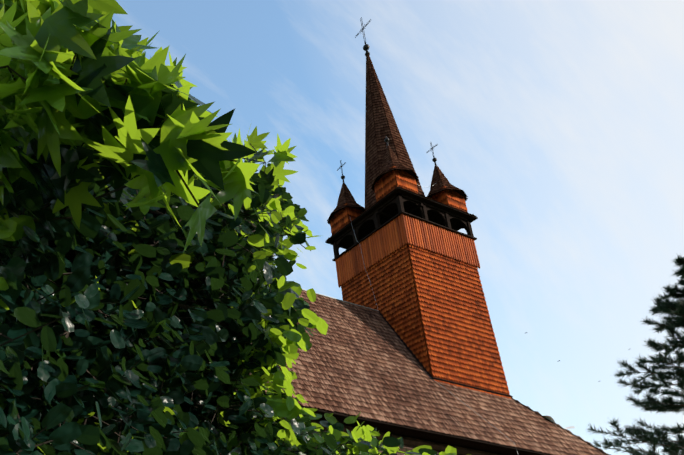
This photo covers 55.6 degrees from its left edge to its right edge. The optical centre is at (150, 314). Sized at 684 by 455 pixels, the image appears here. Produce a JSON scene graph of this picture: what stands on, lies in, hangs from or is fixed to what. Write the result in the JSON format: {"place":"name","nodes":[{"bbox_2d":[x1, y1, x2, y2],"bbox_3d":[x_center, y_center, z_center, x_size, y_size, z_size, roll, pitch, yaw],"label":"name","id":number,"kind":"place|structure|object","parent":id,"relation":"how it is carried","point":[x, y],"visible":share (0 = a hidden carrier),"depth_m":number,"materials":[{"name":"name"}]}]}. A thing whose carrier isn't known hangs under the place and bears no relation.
{"place":"outdoors","nodes":[
{"label":"outdoors","id":0,"kind":"place"},
{"bbox_2d":[111,0,683,454],"label":"sky","id":1,"kind":"structure","parent":0,"point":[560,123],"materials":[{"name":"blue"}]},
{"bbox_2d":[587,255,683,454],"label":"pine","id":2,"kind":"object","parent":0,"point":[673,323],"depth_m":14.74,"materials":[{"name":"green plant"}]},
{"label":"ground","id":3,"kind":"structure","parent":0,"visible":0},
{"bbox_2d":[0,0,456,454],"bbox_3d":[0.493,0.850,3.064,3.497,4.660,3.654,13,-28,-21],"label":"tree wood","id":4,"kind":"object","parent":3,"relation":"on","point":[105,315],"visible":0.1,"depth_m":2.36,"materials":[{"name":"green plant"}]},
{"bbox_2d":[310,411,543,454],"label":"log walls","id":5,"kind":"structure","parent":3,"relation":"on","point":[412,444],"depth_m":19.42,"materials":[{"name":"brown wood"}]},
{"bbox_2d":[299,399,606,454],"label":"roof eave","id":6,"kind":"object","parent":5,"relation":"on","point":[394,430],"depth_m":19.26,"materials":[{"name":"brown wood"}]},
{"bbox_2d":[250,290,609,454],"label":"roof shingles","id":7,"kind":"object","parent":6,"relation":"on","point":[355,360],"visible":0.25,"depth_m":20.98,"materials":[{"name":"brown wood"}]},
{"bbox_2d":[302,289,378,310],"bbox_3d":[0.113,-2.386,21.646,20.950,0.030,0.110,13,-28,-21],"label":"ridge cap","id":8,"kind":"object","parent":7,"relation":"on","point":[343,301],"visible":0.11,"depth_m":24.69,"materials":[{"name":"wood"}]},
{"bbox_2d":[325,67,512,396],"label":"tower trim","id":9,"kind":"structure","parent":7,"relation":"on","point":[389,207],"depth_m":26.69,"materials":[{"name":"black wood"}]},
{"bbox_2d":[327,54,476,239],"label":"spire roofs","id":10,"kind":"structure","parent":9,"relation":"on","point":[396,153],"depth_m":29.55,"materials":[{"name":"brown wood"}]},
{"bbox_2d":[337,17,437,184],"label":"crosses","id":11,"kind":"object","parent":10,"relation":"on","point":[366,49],"visible":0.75,"depth_m":30.94,"materials":[{"name":"grey metal"}]},
{"bbox_2d":[335,214,479,287],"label":"tower skirt boards","id":12,"kind":"object","parent":9,"relation":"attached to","point":[459,247],"visible":0.62,"depth_m":25.94,"materials":[{"name":"brown wood"}]},
{"bbox_2d":[330,166,510,398],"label":"tower shingles","id":13,"kind":"object","parent":9,"relation":"attached to","point":[446,297],"visible":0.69,"depth_m":24.40,"materials":[{"name":"brown wood"}]},
{"bbox_2d":[350,107,517,452],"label":"wires","id":14,"kind":"object","parent":9,"relation":"attached to","point":[377,307],"visible":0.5,"depth_m":25.62,"materials":[{"name":"grey metal"}]},
{"bbox_2d":[544,416,574,428],"bbox_3d":[15.768,4.144,23.188,1.181,0.513,0.237,3,-26,-2],"label":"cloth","id":15,"kind":"object","parent":7,"relation":"on","point":[552,420],"visible":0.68,"depth_m":23.18,"materials":[{"name":"white"}]}
]}

